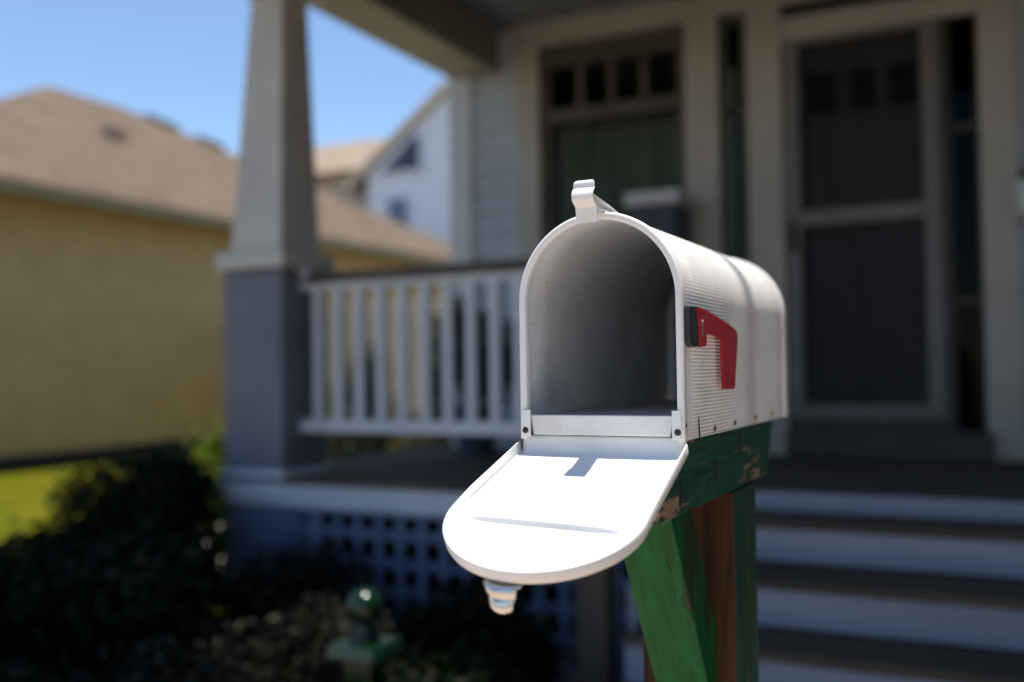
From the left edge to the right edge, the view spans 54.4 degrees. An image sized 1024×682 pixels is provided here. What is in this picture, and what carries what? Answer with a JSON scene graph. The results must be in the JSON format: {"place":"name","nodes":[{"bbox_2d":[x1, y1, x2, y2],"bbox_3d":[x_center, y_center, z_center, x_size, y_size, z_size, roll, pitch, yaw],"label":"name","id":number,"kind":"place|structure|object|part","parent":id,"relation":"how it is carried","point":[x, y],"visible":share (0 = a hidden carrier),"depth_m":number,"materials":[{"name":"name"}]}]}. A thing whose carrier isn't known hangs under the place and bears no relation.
{"place":"outdoors","nodes":[
{"label":"outdoors","id":0,"kind":"place"},
{"bbox_2d":[0,444,426,613],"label":"lawn","id":1,"kind":"structure","parent":0,"point":[23,493],"depth_m":10.35,"materials":[{"name":"green plant"}]},
{"bbox_2d":[175,419,228,601],"bbox_3d":[-1.629,0.935,5.334,0.455,1.045,0.464,-2,-2,26],"label":"shrub","id":2,"kind":"object","parent":1,"relation":"on","point":[221,539],"visible":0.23,"depth_m":5.29,"materials":[{"name":"green plant"}]},
{"bbox_2d":[0,86,450,472],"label":"yellow house","id":3,"kind":"structure","parent":1,"relation":"on","point":[116,228],"depth_m":14.76,"materials":[{"name":"paint"}]},
{"bbox_2d":[328,432,347,459],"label":"shrub","id":4,"kind":"object","parent":1,"relation":"on","point":[331,448],"visible":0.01,"depth_m":6.07,"materials":[{"name":"green plant"}]},
{"bbox_2d":[328,414,394,459],"bbox_3d":[-0.959,0.969,6.738,0.619,1.005,0.849,-2,-2,26],"label":"shrub","id":5,"kind":"object","parent":1,"relation":"on","point":[361,447],"visible":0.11,"depth_m":6.58,"materials":[{"name":"green plant"}]},
{"bbox_2d":[346,337,424,450],"bbox_3d":[-1.550,0.879,11.428,1.027,1.897,0.625,-2,-2,26],"label":"shrub","id":6,"kind":"object","parent":1,"relation":"on","point":[371,385],"visible":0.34,"depth_m":11.35,"materials":[{"name":"green plant"}]},
{"bbox_2d":[327,299,452,445],"bbox_3d":[-0.389,0.486,15.824,8.110,2.390,0.060,-2,-2,26],"label":"board fence","id":7,"kind":"object","parent":1,"relation":"on","point":[414,347],"visible":0.06,"depth_m":16.59,"materials":[{"name":"wood"}]},
{"bbox_2d":[406,292,452,448],"bbox_3d":[-0.788,0.584,10.399,0.888,2.185,0.619,-2,-2,26],"label":"shrub","id":8,"kind":"object","parent":1,"relation":"on","point":[442,439],"visible":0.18,"depth_m":10.32,"materials":[{"name":"green plant"}]},
{"bbox_2d":[0,0,448,155],"label":"sky","id":9,"kind":"structure","parent":0,"point":[182,63],"materials":[{"name":"blue"}]},
{"bbox_2d":[327,377,333,437],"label":"shrub","id":10,"kind":"object","parent":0,"point":[330,393],"visible":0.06,"depth_m":13.79,"materials":[{"name":"green plant"}]},
{"bbox_2d":[314,138,385,209],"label":"tan house","id":11,"kind":"structure","parent":0,"point":[337,166],"depth_m":32.12,"materials":[{"name":"paint"}]},
{"bbox_2d":[344,80,450,244],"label":"grey house","id":12,"kind":"structure","parent":0,"point":[401,175],"depth_m":28.15,"materials":[{"name":"white paint"}]},
{"bbox_2d":[386,195,410,227],"bbox_3d":[-3.244,-3.589,28.393,0.800,1.100,0.073,-2,-2,26],"label":"window","id":13,"kind":"structure","parent":12,"relation":"in","point":[398,208],"depth_m":28.33,"materials":[{"name":"white paint"}]},
{"bbox_2d":[374,129,425,178],"bbox_3d":[-3.224,-5.329,28.421,1.700,1.220,0.073,-2,-2,26],"label":"gable window","id":14,"kind":"structure","parent":12,"relation":"in","point":[408,158],"depth_m":28.25,"materials":[{"name":"white paint"}]},
{"bbox_2d":[346,596,626,681],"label":"ground","id":15,"kind":"structure","parent":0,"point":[554,625],"depth_m":4.77,"materials":[{"name":"soil"}]},
{"bbox_2d":[50,613,575,681],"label":"flower bed","id":16,"kind":"object","parent":15,"relation":"on","point":[561,673],"depth_m":4.08,"materials":[{"name":"green plant"}]},
{"bbox_2d":[0,509,113,667],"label":"shrub","id":17,"kind":"object","parent":16,"relation":"on","point":[47,542],"visible":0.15,"depth_m":3.96,"materials":[{"name":"green plant"}]},
{"bbox_2d":[0,522,233,681],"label":"shrub","id":18,"kind":"object","parent":16,"relation":"on","point":[110,605],"visible":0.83,"depth_m":3.44,"materials":[{"name":"green plant"}]},
{"bbox_2d":[34,437,228,634],"bbox_3d":[-1.797,0.931,4.678,0.931,0.964,0.683,-1,-2,-4],"label":"shrub","id":19,"kind":"object","parent":16,"relation":"on","point":[85,494],"visible":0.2,"depth_m":4.61,"materials":[{"name":"green plant"}]},
{"bbox_2d":[87,448,230,654],"bbox_3d":[-1.560,0.934,4.329,0.532,0.922,0.795,0,-2,-35],"label":"shrub","id":20,"kind":"object","parent":16,"relation":"on","point":[126,515],"visible":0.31,"depth_m":4.26,"materials":[{"name":"green plant"}]},
{"bbox_2d":[203,531,390,673],"bbox_3d":[-0.916,1.081,4.014,0.922,0.594,0.597,-2,-2,26],"label":"shrub","id":21,"kind":"object","parent":16,"relation":"on","point":[255,596],"visible":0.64,"depth_m":3.89,"materials":[{"name":"green plant"}]},
{"bbox_2d":[171,582,431,681],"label":"shrub","id":22,"kind":"object","parent":16,"relation":"on","point":[306,660],"visible":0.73,"depth_m":3.38,"materials":[{"name":"green plant"}]},
{"bbox_2d":[326,588,403,681],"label":"garden post","id":23,"kind":"object","parent":16,"relation":"on","point":[364,650],"visible":1,"depth_m":2.83,"materials":[{"name":"green paint"}]},
{"bbox_2d":[387,636,536,681],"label":"shrub","id":24,"kind":"object","parent":16,"relation":"on","point":[452,666],"visible":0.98,"depth_m":2.96,"materials":[{"name":"green plant"}]},
{"bbox_2d":[377,572,575,681],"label":"shrub","id":25,"kind":"object","parent":16,"relation":"on","point":[473,617],"visible":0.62,"depth_m":3.50,"materials":[{"name":"green plant"}]},
{"bbox_2d":[215,0,1023,681],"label":"porch house","id":26,"kind":"structure","parent":15,"relation":"on","point":[843,172],"depth_m":5.12,"materials":[{"name":"blue"}]},
{"bbox_2d":[432,295,514,456],"bbox_3d":[-0.164,0.192,5.732,0.604,0.932,0.529,0,-2,-31],"label":"potted plant","id":27,"kind":"object","parent":26,"relation":"on","point":[476,445],"visible":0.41,"depth_m":5.63,"materials":[{"name":"green plant"}]},
{"bbox_2d":[541,24,686,236],"bbox_3d":[0.652,-0.736,6.070,0.926,2.203,0.212,-2,-2,26],"label":"front window","id":28,"kind":"structure","parent":26,"relation":"in","point":[627,146],"depth_m":6.10,"materials":[{"name":"brown paint"}]},
{"bbox_2d":[781,19,946,420],"bbox_3d":[1.865,-0.623,5.321,0.796,2.090,0.091,-2,-2,26],"label":"storm door","id":29,"kind":"structure","parent":26,"relation":"in","point":[930,209],"depth_m":5.30,"materials":[{"name":"beige paint"}]},
{"bbox_2d":[798,29,929,420],"bbox_3d":[1.920,-0.621,5.433,0.780,2.100,0.053,-2,-2,26],"label":"front door","id":30,"kind":"structure","parent":26,"relation":"in","point":[865,294],"depth_m":5.41,"materials":[{"name":"grey wood"}]},
{"bbox_2d":[1013,168,1023,218],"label":"wall lantern","id":31,"kind":"object","parent":26,"relation":"attached to","point":[1018,185],"depth_m":4.88,"materials":[{"name":"white glass"}]},
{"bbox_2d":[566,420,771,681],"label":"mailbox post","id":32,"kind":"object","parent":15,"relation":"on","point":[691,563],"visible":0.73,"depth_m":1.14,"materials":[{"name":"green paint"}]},
{"bbox_2d":[443,179,787,613],"bbox_3d":[0.152,0.038,1.131,0.195,0.386,0.710,-2,-2,26],"label":"mailbox","id":33,"kind":"object","parent":32,"relation":"on","point":[630,326],"visible":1,"depth_m":1.03,"materials":[{"name":"white metal"}]},
{"bbox_2d":[443,435,688,613],"bbox_3d":[0.041,0.160,0.905,0.188,0.132,0.211,-2,-2,26],"label":"door","id":34,"kind":"structure","parent":33,"relation":"in","point":[557,508],"depth_m":0.91,"materials":[{"name":"white metal"}]},
{"bbox_2d":[625,188,696,241],"bbox_3d":[0.845,-0.089,5.551,0.310,1.455,0.360,-2,-2,26],"label":"porch cabinet","id":35,"kind":"object","parent":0,"point":[667,211],"visible":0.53,"depth_m":5.43,"materials":[{"name":"paint"}]},
{"bbox_3d":[0.776,-0.055,5.410,0.220,1.280,0.011,-2,-2,26],"label":"cabinet door","id":36,"kind":"part","parent":35,"relation":"part of","materials":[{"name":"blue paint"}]}
]}

